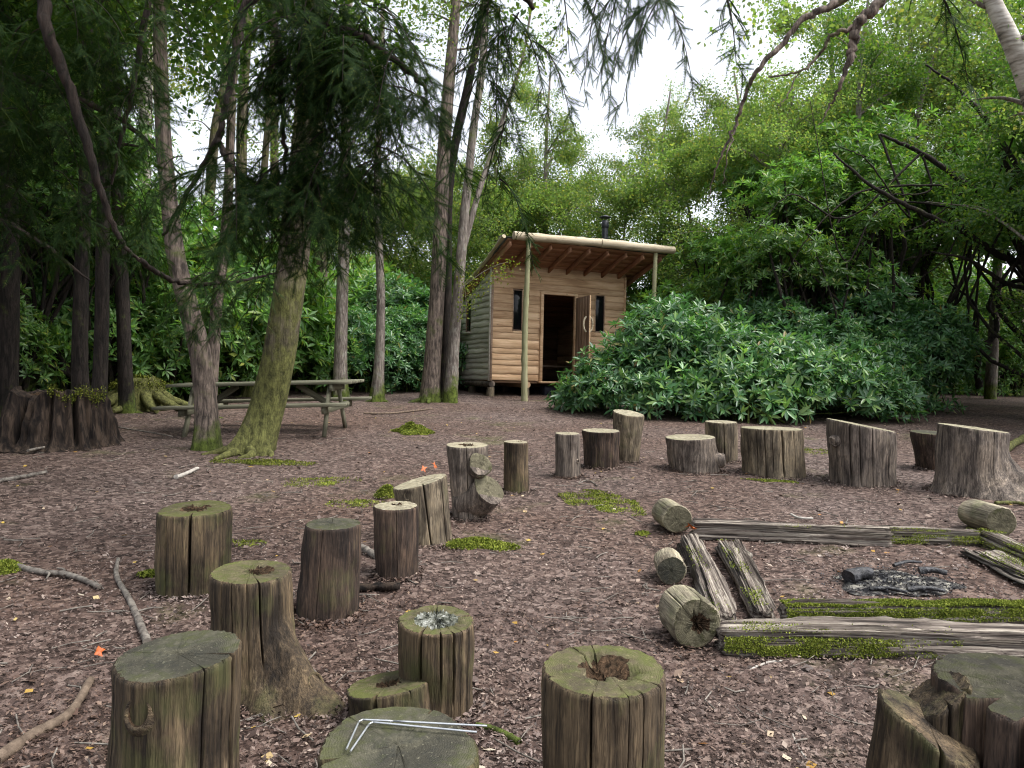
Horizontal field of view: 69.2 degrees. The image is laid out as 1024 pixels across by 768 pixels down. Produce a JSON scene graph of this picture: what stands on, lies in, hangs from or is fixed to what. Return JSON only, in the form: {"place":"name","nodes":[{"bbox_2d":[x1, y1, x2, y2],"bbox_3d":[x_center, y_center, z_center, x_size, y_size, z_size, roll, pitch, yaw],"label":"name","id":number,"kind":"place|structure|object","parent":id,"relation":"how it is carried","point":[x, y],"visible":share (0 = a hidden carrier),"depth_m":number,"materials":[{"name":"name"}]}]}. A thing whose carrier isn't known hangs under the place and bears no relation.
{"place":"outdoors","nodes":[
{"label":"outdoors","id":0,"kind":"place"},
{"bbox_2d":[0,374,1023,767],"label":"ground","id":1,"kind":"structure","parent":0,"point":[1010,406],"depth_m":5.39,"materials":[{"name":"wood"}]},
{"bbox_2d":[0,0,70,415],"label":"woodland tree","id":2,"kind":"object","parent":1,"relation":"on","point":[9,330],"visible":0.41,"depth_m":11.63,"materials":[{"name":"brown plant"}]},
{"bbox_2d":[19,281,71,385],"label":"thicket bush","id":3,"kind":"object","parent":1,"relation":"on","point":[31,332],"visible":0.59,"depth_m":12.84,"materials":[{"name":"green plant"}]},
{"bbox_2d":[0,676,94,762],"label":"fallen branch","id":4,"kind":"object","parent":1,"relation":"on","point":[9,749],"visible":0.95,"depth_m":2.79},
{"bbox_2d":[0,383,124,452],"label":"decayed stump","id":5,"kind":"object","parent":1,"relation":"on","point":[56,420],"visible":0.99,"depth_m":9.18,"materials":[{"name":"brown wood"}]},
{"bbox_2d":[0,0,138,245],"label":"yew tree","id":6,"kind":"object","parent":1,"relation":"on","point":[46,118],"visible":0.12,"depth_m":11.96,"materials":[{"name":"green plant"}]},
{"bbox_2d":[71,2,93,390],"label":"shaded tree","id":7,"kind":"object","parent":1,"relation":"on","point":[79,349],"visible":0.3,"depth_m":11.46,"materials":[{"name":"brown plant"}]},
{"bbox_2d":[0,10,180,280],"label":"yew tree","id":8,"kind":"object","parent":1,"relation":"on","point":[5,19],"visible":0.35,"depth_m":9.46,"materials":[{"name":"green plant"}]},
{"bbox_2d":[0,62,185,391],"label":"rhododendron tree","id":9,"kind":"object","parent":1,"relation":"on","point":[27,383],"visible":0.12,"depth_m":13.28,"materials":[{"name":"green plant"}]},
{"bbox_2d":[0,0,195,100],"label":"woodland tree","id":10,"kind":"object","parent":1,"relation":"on","point":[25,16],"visible":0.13,"depth_m":13.82,"materials":[{"name":"green plant"}]},
{"bbox_2d":[22,244,175,390],"bbox_3d":[-8.523,-1.160,15.046,3.237,3.438,3.371,1,0,-6],"label":"thicket bush","id":11,"kind":"object","parent":1,"relation":"on","point":[63,318],"visible":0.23,"depth_m":14.27,"materials":[{"name":"green plant"}]},
{"bbox_2d":[91,0,112,397],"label":"shaded tree","id":12,"kind":"object","parent":1,"relation":"on","point":[101,343],"visible":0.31,"depth_m":10.68,"materials":[{"name":"brown plant"}]},
{"bbox_2d":[17,91,206,391],"bbox_3d":[-8.123,-2.492,14.806,3.571,6.051,5.019,1,0,-38],"label":"rhododendron tree","id":13,"kind":"object","parent":1,"relation":"on","point":[112,372],"visible":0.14,"depth_m":14.25,"materials":[{"name":"green plant"}]},
{"bbox_2d":[111,28,142,413],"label":"shaded tree","id":14,"kind":"object","parent":1,"relation":"on","point":[126,399],"visible":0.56,"depth_m":13.35,"materials":[{"name":"brown plant"}]},
{"bbox_2d":[108,371,193,413],"bbox_3d":[-7.069,0.127,14.074,2.528,0.772,2.064,1,0,-39],"label":"mossy stump","id":15,"kind":"object","parent":1,"relation":"on","point":[150,392],"visible":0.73,"depth_m":14.05,"materials":[{"name":"green plant"}]},
{"bbox_2d":[105,630,241,767],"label":"log stool","id":16,"kind":"object","parent":1,"relation":"on","point":[176,700],"visible":1,"depth_m":2.20,"materials":[{"name":"wood"}]},
{"bbox_2d":[112,252,264,400],"bbox_3d":[-7.240,-1.113,16.071,4.455,3.240,3.767,1,0,32],"label":"thicket bush","id":17,"kind":"object","parent":1,"relation":"on","point":[180,371],"visible":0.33,"depth_m":15.05,"materials":[{"name":"green plant"}]},
{"bbox_2d":[154,500,232,599],"bbox_3d":[-1.853,0.963,4.349,0.406,0.500,0.450,1,0,0],"label":"log stool","id":18,"kind":"object","parent":1,"relation":"on","point":[193,544],"visible":0.91,"depth_m":4.16,"materials":[{"name":"wood"}]},
{"bbox_2d":[124,0,280,417],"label":"slim tree","id":19,"kind":"object","parent":1,"relation":"on","point":[215,350],"visible":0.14,"depth_m":12.91,"materials":[{"name":"brown plant"}]},
{"bbox_2d":[129,202,297,398],"bbox_3d":[-7.525,-1.862,16.980,4.668,4.760,4.482,1,0,-31],"label":"thicket bush","id":20,"kind":"object","parent":1,"relation":"on","point":[160,352],"visible":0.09,"depth_m":16.03,"materials":[{"name":"green plant"}]},
{"bbox_2d":[1,0,429,450],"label":"leaning tree","id":21,"kind":"object","parent":1,"relation":"on","point":[207,434],"visible":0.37,"depth_m":9.44,"materials":[{"name":"grey plant"}]},
{"bbox_2d":[0,0,483,354],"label":"yew tree","id":22,"kind":"object","parent":1,"relation":"on","point":[332,65],"visible":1,"depth_m":5.12,"materials":[{"name":"green plant"}]},
{"bbox_2d":[151,379,371,437],"bbox_3d":[-3.719,0.374,11.341,2.807,0.822,1.789,-1,2,1],"label":"picnic table","id":23,"kind":"object","parent":1,"relation":"on","point":[326,405],"visible":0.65,"depth_m":10.95,"materials":[{"name":"wood"}]},
{"bbox_2d":[175,209,353,394],"bbox_3d":[-6.420,-2.005,18.050,5.539,4.854,5.376,1,0,-19],"label":"thicket bush","id":24,"kind":"object","parent":1,"relation":"on","point":[314,321],"visible":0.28,"depth_m":17.75,"materials":[{"name":"green plant"}]},
{"bbox_2d":[208,560,345,723],"bbox_3d":[-0.976,1.053,3.086,0.717,0.525,0.391,2,0,38],"label":"log stool","id":25,"kind":"object","parent":1,"relation":"on","point":[251,605],"visible":0.9,"depth_m":3.01,"materials":[{"name":"wood"}]},
{"bbox_2d":[296,517,361,624],"bbox_3d":[-0.984,0.998,3.988,0.336,0.516,0.308,1,0,0],"label":"log stool","id":26,"kind":"object","parent":1,"relation":"on","point":[328,583],"visible":1,"depth_m":3.86,"materials":[{"name":"wood"}]},
{"bbox_2d":[290,288,373,392],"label":"thicket bush","id":27,"kind":"object","parent":1,"relation":"on","point":[306,367],"visible":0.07,"depth_m":18.89,"materials":[{"name":"green plant"}]},
{"bbox_2d":[266,0,413,400],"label":"slim tree","id":28,"kind":"object","parent":1,"relation":"on","point":[340,348],"visible":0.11,"depth_m":17.11,"materials":[{"name":"grey plant"}]},
{"bbox_2d":[144,0,569,459],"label":"leaning tree","id":29,"kind":"object","parent":1,"relation":"on","point":[257,434],"visible":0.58,"depth_m":9.15,"materials":[{"name":"green plant"}]},
{"bbox_2d":[325,301,422,393],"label":"thicket bush","id":30,"kind":"object","parent":1,"relation":"on","point":[362,331],"visible":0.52,"depth_m":19.29,"materials":[{"name":"green plant"}]},
{"bbox_2d":[332,162,435,290],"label":"woodland tree","id":31,"kind":"object","parent":1,"relation":"on","point":[404,240],"visible":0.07,"depth_m":26.54,"materials":[{"name":"green plant"}]},
{"bbox_2d":[346,670,430,716],"bbox_3d":[-0.464,1.233,2.896,0.360,0.198,0.371,1,0,0],"label":"log stool","id":32,"kind":"object","parent":1,"relation":"on","point":[386,689],"visible":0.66,"depth_m":2.79,"materials":[{"name":"wood"}]},
{"bbox_2d":[348,271,429,385],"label":"thicket bush","id":33,"kind":"object","parent":1,"relation":"on","point":[397,291],"visible":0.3,"depth_m":21.44,"materials":[{"name":"green plant"}]},
{"bbox_2d":[351,197,433,372],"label":"woodland tree","id":34,"kind":"object","parent":1,"relation":"on","point":[404,253],"visible":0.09,"depth_m":26.49,"materials":[{"name":"green plant"}]},
{"bbox_2d":[347,2,438,401],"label":"slim tree","id":35,"kind":"object","parent":1,"relation":"on","point":[377,392],"visible":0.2,"depth_m":16.95,"materials":[{"name":"grey plant"}]},
{"bbox_2d":[373,501,418,581],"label":"log stool","id":36,"kind":"object","parent":1,"relation":"on","point":[396,537],"visible":0.98,"depth_m":4.52,"materials":[{"name":"wood"}]},
{"bbox_2d":[318,707,479,767],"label":"log stool","id":37,"kind":"object","parent":1,"relation":"on","point":[384,746],"visible":0.96,"depth_m":2.13,"materials":[{"name":"wood"}]},
{"bbox_2d":[369,302,428,391],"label":"thicket bush","id":38,"kind":"object","parent":1,"relation":"on","point":[411,322],"visible":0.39,"depth_m":20.06,"materials":[{"name":"green plant"}]},
{"bbox_2d":[393,474,451,546],"bbox_3d":[-0.652,0.917,5.442,0.446,0.507,0.418,1,0,0],"label":"log stool","id":39,"kind":"object","parent":1,"relation":"on","point":[428,495],"visible":0.85,"depth_m":5.28,"materials":[{"name":"wood"}]},
{"bbox_2d":[397,604,474,721],"bbox_3d":[-0.310,1.132,3.005,0.315,0.396,0.336,1,0,0],"label":"log stool","id":40,"kind":"object","parent":1,"relation":"on","point":[436,645],"visible":0.88,"depth_m":2.88,"materials":[{"name":"wood"}]},
{"bbox_2d":[410,187,510,295],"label":"woodland tree","id":41,"kind":"object","parent":1,"relation":"on","point":[484,245],"visible":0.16,"depth_m":26.14,"materials":[{"name":"green plant"}]},
{"bbox_2d":[446,442,503,520],"bbox_3d":[-0.332,0.819,6.168,0.503,0.648,0.386,2,0,44],"label":"log stool","id":42,"kind":"object","parent":1,"relation":"on","point":[477,491],"visible":0.99,"depth_m":6.05,"materials":[{"name":"wood"}]},
{"bbox_2d":[384,0,582,403],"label":"twin stemmed tree","id":43,"kind":"object","parent":1,"relation":"on","point":[440,378],"visible":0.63,"depth_m":17.05,"materials":[{"name":"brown plant"}]},
{"bbox_2d":[421,92,557,272],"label":"woodland tree","id":44,"kind":"object","parent":1,"relation":"on","point":[521,173],"visible":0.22,"depth_m":29.35,"materials":[{"name":"green plant"}]},
{"bbox_2d":[431,174,570,276],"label":"woodland tree","id":45,"kind":"object","parent":1,"relation":"on","point":[505,202],"visible":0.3,"depth_m":27.75,"materials":[{"name":"green plant"}]},
{"bbox_2d":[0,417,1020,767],"bbox_3d":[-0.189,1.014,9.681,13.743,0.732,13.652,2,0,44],"label":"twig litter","id":46,"kind":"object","parent":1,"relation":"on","point":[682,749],"visible":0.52,"depth_m":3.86,"materials":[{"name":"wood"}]},
{"bbox_2d":[504,440,528,493],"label":"log stool","id":47,"kind":"object","parent":1,"relation":"on","point":[516,474],"visible":1,"depth_m":7.17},
{"bbox_2d":[497,53,593,236],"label":"woodland tree","id":48,"kind":"object","parent":1,"relation":"on","point":[564,153],"visible":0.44,"depth_m":30.35,"materials":[{"name":"green plant"}]},
{"bbox_2d":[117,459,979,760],"bbox_3d":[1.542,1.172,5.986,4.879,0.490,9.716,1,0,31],"label":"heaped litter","id":49,"kind":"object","parent":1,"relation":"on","point":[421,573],"visible":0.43,"depth_m":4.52,"materials":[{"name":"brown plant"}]},
{"bbox_2d":[451,215,675,400],"bbox_3d":[0.924,-2.192,21.545,4.917,5.417,5.880,1,0,-23],"label":"wooden hut","id":50,"kind":"object","parent":1,"relation":"on","point":[522,328],"visible":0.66,"depth_m":19.85,"materials":[{"name":"wood"}]},
{"bbox_2d":[508,162,620,237],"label":"woodland tree","id":51,"kind":"object","parent":1,"relation":"on","point":[564,199],"visible":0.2,"depth_m":29.56,"materials":[{"name":"green plant"}]},
{"bbox_2d":[555,432,580,478],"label":"log stool","id":52,"kind":"object","parent":1,"relation":"on","point":[567,454],"visible":0.98,"depth_m":8.02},
{"bbox_2d":[514,123,646,240],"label":"woodland tree","id":53,"kind":"object","parent":1,"relation":"on","point":[606,175],"visible":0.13,"depth_m":32.76,"materials":[{"name":"green plant"}]},
{"bbox_2d":[582,428,619,469],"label":"log stool","id":54,"kind":"object","parent":1,"relation":"on","point":[600,447],"visible":0.97,"depth_m":8.55,"materials":[{"name":"wood"}]},
{"bbox_2d":[541,645,665,767],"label":"log stool","id":55,"kind":"object","parent":1,"relation":"on","point":[603,706],"visible":1,"depth_m":2.12,"materials":[{"name":"wood"}]},
{"bbox_2d":[544,163,694,316],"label":"woodland tree","id":56,"kind":"object","parent":1,"relation":"on","point":[626,210],"visible":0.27,"depth_m":26.07,"materials":[{"name":"green plant"}]},
{"bbox_2d":[613,409,643,463],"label":"log stool","id":57,"kind":"object","parent":1,"relation":"on","point":[628,424],"visible":0.9,"depth_m":9.01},
{"bbox_2d":[591,109,717,273],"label":"woodland tree","id":58,"kind":"object","parent":1,"relation":"on","point":[648,129],"visible":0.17,"depth_m":28.53,"materials":[{"name":"green plant"}]},
{"bbox_2d":[607,68,722,276],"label":"woodland tree","id":59,"kind":"object","parent":1,"relation":"on","point":[669,107],"visible":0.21,"depth_m":44.40,"materials":[{"name":"green plant"}]},
{"bbox_2d":[652,498,691,532],"bbox_3d":[1.292,1.062,6.016,0.243,0.225,0.347,1,0,-4],"label":"short log","id":60,"kind":"object","parent":1,"relation":"on","point":[670,515],"visible":0.99,"depth_m":5.85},
{"bbox_2d":[603,123,758,328],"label":"woodland tree","id":61,"kind":"object","parent":1,"relation":"on","point":[670,199],"visible":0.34,"depth_m":24.42,"materials":[{"name":"green plant"}]},
{"bbox_2d":[658,584,720,648],"bbox_3d":[0.901,1.181,3.789,0.248,0.254,0.268,1,0,-5],"label":"short log","id":62,"kind":"object","parent":1,"relation":"on","point":[689,616],"visible":1,"depth_m":3.67,"materials":[{"name":"wood"}]},
{"bbox_2d":[622,263,760,372],"bbox_3d":[5.724,-1.526,21.314,5.150,3.942,4.759,1,0,-39],"label":"thicket bush","id":63,"kind":"object","parent":1,"relation":"on","point":[715,281],"visible":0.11,"depth_m":20.32,"materials":[{"name":"green plant"}]},
{"bbox_2d":[665,434,725,474],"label":"log stool","id":64,"kind":"object","parent":1,"relation":"on","point":[695,453],"visible":0.98,"depth_m":8.50,"materials":[{"name":"wood"}]},
{"bbox_2d":[677,533,736,621],"bbox_3d":[1.217,1.219,4.749,0.235,0.167,1.728,1,3,7],"label":"split rail","id":65,"kind":"object","parent":1,"relation":"on","point":[710,584],"visible":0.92,"depth_m":4.55,"materials":[{"name":"wood"}]},
{"bbox_2d":[437,0,983,281],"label":"yew tree","id":66,"kind":"object","parent":1,"relation":"on","point":[501,39],"visible":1,"depth_m":4.14,"materials":[{"name":"green plant"}]},
{"bbox_2d":[705,420,737,462],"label":"log stool","id":67,"kind":"object","parent":1,"relation":"on","point":[724,433],"visible":0.81,"depth_m":9.44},
{"bbox_2d":[643,62,803,303],"bbox_3d":[6.848,-4.727,23.431,5.121,9.984,5.657,1,0,6],"label":"woodland tree","id":68,"kind":"object","parent":1,"relation":"on","point":[703,174],"visible":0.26,"depth_m":23.38,"materials":[{"name":"green plant"}]},
{"bbox_2d":[660,72,811,276],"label":"woodland tree","id":69,"kind":"object","parent":1,"relation":"on","point":[681,136],"visible":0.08,"depth_m":26.91,"materials":[{"name":"green plant"}]},
{"bbox_2d":[544,290,928,425],"bbox_3d":[4.675,-0.594,15.381,7.983,2.868,3.561,1,0,0],"label":"rhododendron bush","id":70,"kind":"object","parent":1,"relation":"on","point":[682,359],"visible":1,"depth_m":14.54,"materials":[{"name":"green plant"}]},
{"bbox_2d":[714,538,775,618],"bbox_3d":[1.458,1.204,4.691,0.199,0.163,1.402,1,3,8],"label":"split rail","id":71,"kind":"object","parent":1,"relation":"on","point":[743,571],"visible":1,"depth_m":4.50,"materials":[{"name":"wood"}]},
{"bbox_2d":[648,29,873,309],"bbox_3d":[6.701,-4.480,20.201,5.657,9.984,5.121,1,0,-17],"label":"woodland tree","id":72,"kind":"object","parent":1,"relation":"on","point":[738,150],"visible":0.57,"depth_m":19.91,"materials":[{"name":"green plant"}]},
{"bbox_2d":[713,282,826,393],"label":"thicket bush","id":73,"kind":"object","parent":1,"relation":"on","point":[753,306],"visible":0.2,"depth_m":17.63,"materials":[{"name":"green plant"}]},
{"bbox_2d":[740,426,805,480],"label":"log stool","id":74,"kind":"object","parent":1,"relation":"on","point":[773,452],"visible":0.98,"depth_m":8.39,"materials":[{"name":"wood"}]},
{"bbox_2d":[675,148,898,337],"bbox_3d":[6.748,-2.551,18.882,5.283,6.370,3.758,1,0,13],"label":"rhododendron tree","id":75,"kind":"object","parent":1,"relation":"on","point":[723,243],"visible":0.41,"depth_m":18.14,"materials":[{"name":"green plant"}]},
{"bbox_2d":[689,518,892,546],"bbox_3d":[2.118,1.146,5.680,1.496,0.185,0.200,1,0,8],"label":"split rail","id":76,"kind":"object","parent":1,"relation":"on","point":[757,530],"visible":0.94,"depth_m":5.63,"materials":[{"name":"wood"}]},
{"bbox_2d":[748,294,876,409],"bbox_3d":[6.606,-0.668,17.303,3.072,2.774,3.165,1,0,-25],"label":"thicket bush","id":77,"kind":"object","parent":1,"relation":"on","point":[803,324],"visible":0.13,"depth_m":16.69,"materials":[{"name":"green plant"}]},
{"bbox_2d":[712,250,922,362],"bbox_3d":[7.451,-1.321,18.680,5.524,4.017,4.672,1,0,-3],"label":"thicket bush","id":78,"kind":"object","parent":1,"relation":"on","point":[879,304],"visible":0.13,"depth_m":17.58,"materials":[{"name":"green plant"}]},
{"bbox_2d":[749,0,894,220],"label":"woodland tree","id":79,"kind":"object","parent":1,"relation":"on","point":[790,22],"visible":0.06,"depth_m":24.94,"materials":[{"name":"green plant"}]},
{"bbox_2d":[711,167,933,409],"bbox_3d":[7.908,-2.372,18.438,6.444,6.257,4.033,1,0,-41],"label":"rhododendron tree","id":80,"kind":"object","parent":1,"relation":"on","point":[807,272],"visible":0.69,"depth_m":17.52,"materials":[{"name":"green plant"}]},
{"bbox_2d":[725,65,922,265],"bbox_3d":[9.512,-4.508,22.940,7.994,9.839,5.466,1,0,-43],"label":"woodland tree","id":81,"kind":"object","parent":1,"relation":"on","point":[850,108],"visible":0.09,"depth_m":21.84,"materials":[{"name":"green plant"}]},
{"bbox_2d":[681,0,975,206],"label":"overhanging tree","id":82,"kind":"object","parent":1,"relation":"on","point":[870,12],"visible":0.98,"depth_m":7.02,"materials":[{"name":"green plant"}]},
{"bbox_2d":[699,100,966,314],"bbox_3d":[8.830,-3.312,20.690,5.515,7.829,6.474,1,0,-31],"label":"rhododendron tree","id":83,"kind":"object","parent":1,"relation":"on","point":[875,157],"visible":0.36,"depth_m":18.96,"materials":[{"name":"green plant"}]},
{"bbox_2d":[826,418,896,487],"bbox_3d":[3.888,0.754,8.280,0.732,0.719,0.783,1,0,17],"label":"log stool","id":84,"kind":"object","parent":1,"relation":"on","point":[860,455],"visible":0.98,"depth_m":7.96,"materials":[{"name":"wood"}]},
{"bbox_2d":[714,616,1023,659],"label":"split rail","id":85,"kind":"object","parent":1,"relation":"on","point":[878,637],"visible":0.99,"depth_m":3.58,"materials":[{"name":"wood"}]},
{"bbox_2d":[780,0,963,275],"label":"woodland tree","id":86,"kind":"object","parent":1,"relation":"on","point":[893,72],"visible":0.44,"depth_m":19.92,"materials":[{"name":"green plant"}]},
{"bbox_2d":[814,309,932,409],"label":"thicket bush","id":87,"kind":"object","parent":1,"relation":"on","point":[892,349],"visible":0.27,"depth_m":16.43,"materials":[{"name":"green plant"}]},
{"bbox_2d":[754,64,1023,388],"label":"contorted tree","id":88,"kind":"object","parent":1,"relation":"on","point":[995,253],"visible":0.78,"depth_m":16.93,"materials":[{"name":"brown plant"}]},
{"bbox_2d":[804,0,995,303],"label":"woodland tree","id":89,"kind":"object","parent":1,"relation":"on","point":[941,100],"visible":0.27,"depth_m":21.37,"materials":[{"name":"green plant"}]},
{"bbox_2d":[833,569,966,596],"bbox_3d":[2.431,1.244,4.671,0.788,0.059,0.493,1,0,0],"label":"ash bed","id":90,"kind":"object","parent":1,"relation":"on","point":[866,591],"visible":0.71,"depth_m":4.58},
{"bbox_2d":[777,597,1023,623],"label":"split rail","id":91,"kind":"object","parent":1,"relation":"on","point":[981,610],"visible":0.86,"depth_m":3.83,"materials":[{"name":"plant"}]},
{"bbox_2d":[804,123,1021,376],"bbox_3d":[10.534,-3.710,21.385,7.132,8.599,5.074,1,0,28],"label":"rhododendron tree","id":92,"kind":"object","parent":1,"relation":"on","point":[926,279],"visible":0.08,"depth_m":19.72,"materials":[{"name":"green plant"}]},
{"bbox_2d":[842,0,985,276],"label":"woodland tree","id":93,"kind":"object","parent":1,"relation":"on","point":[934,151],"visible":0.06,"depth_m":24.68,"materials":[{"name":"green plant"}]},
{"bbox_2d":[865,296,985,414],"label":"thicket bush","id":94,"kind":"object","parent":1,"relation":"on","point":[940,328],"visible":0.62,"depth_m":16.68,"materials":[{"name":"green plant"}]},
{"bbox_2d":[845,0,1023,178],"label":"silver birch","id":95,"kind":"object","parent":1,"relation":"on","point":[1010,38],"visible":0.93,"depth_m":7.89,"materials":[{"name":"green plant"}]},
{"bbox_2d":[878,525,1006,545],"bbox_3d":[3.178,1.161,5.661,1.110,0.145,0.181,1,0,1],"label":"split rail","id":96,"kind":"object","parent":1,"relation":"on","point":[925,535],"visible":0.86,"depth_m":5.62,"materials":[{"name":"wood"}]},
{"bbox_2d":[866,652,1023,767],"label":"log stool","id":97,"kind":"object","parent":1,"relation":"on","point":[964,710],"visible":1,"depth_m":2.07,"materials":[{"name":"wood"}]},
{"bbox_2d":[896,0,1022,398],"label":"woodland tree","id":98,"kind":"object","parent":1,"relation":"on","point":[991,381],"visible":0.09,"depth_m":22.27,"materials":[{"name":"green plant"}]},
{"bbox_2d":[904,0,1023,387],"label":"woodland tree","id":99,"kind":"object","parent":1,"relation":"on","point":[990,213],"visible":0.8,"depth_m":15.19,"materials":[{"name":"green plant"}]},
{"bbox_2d":[914,71,1023,377],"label":"rhododendron tree","id":100,"kind":"object","parent":1,"relation":"on","point":[1019,247],"visible":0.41,"depth_m":16.56,"materials":[{"name":"green plant"}]},
{"bbox_2d":[930,423,1023,501],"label":"log stool","id":101,"kind":"object","parent":1,"relation":"on","point":[976,462],"visible":1,"depth_m":7.47,"materials":[{"name":"wood"}]},
{"bbox_2d":[931,90,1023,342],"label":"rhododendron tree","id":102,"kind":"object","parent":1,"relation":"on","point":[1004,248],"visible":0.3,"depth_m":18.94,"materials":[{"name":"green plant"}]},
{"bbox_2d":[957,499,1016,535],"bbox_3d":[3.897,1.093,6.098,0.247,0.237,0.408,1,0,2],"label":"short log","id":103,"kind":"object","parent":1,"relation":"on","point":[977,513],"visible":0.94,"depth_m":5.94,"materials":[{"name":"wood"}]},
{"bbox_2d":[960,548,1023,587],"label":"split rail","id":104,"kind":"object","parent":1,"relation":"on","point":[1006,564],"visible":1,"depth_m":5.07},
{"bbox_2d":[968,314,1023,396],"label":"thicket bush","id":105,"kind":"object","parent":1,"relation":"on","point":[1014,390],"visible":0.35,"depth_m":23.87,"materials":[{"name":"green plant"}]},
{"bbox_2d":[122,0,1023,287],"label":"sky","id":106,"kind":"structure","parent":0,"point":[658,61],"materials":[{"name":"white"}]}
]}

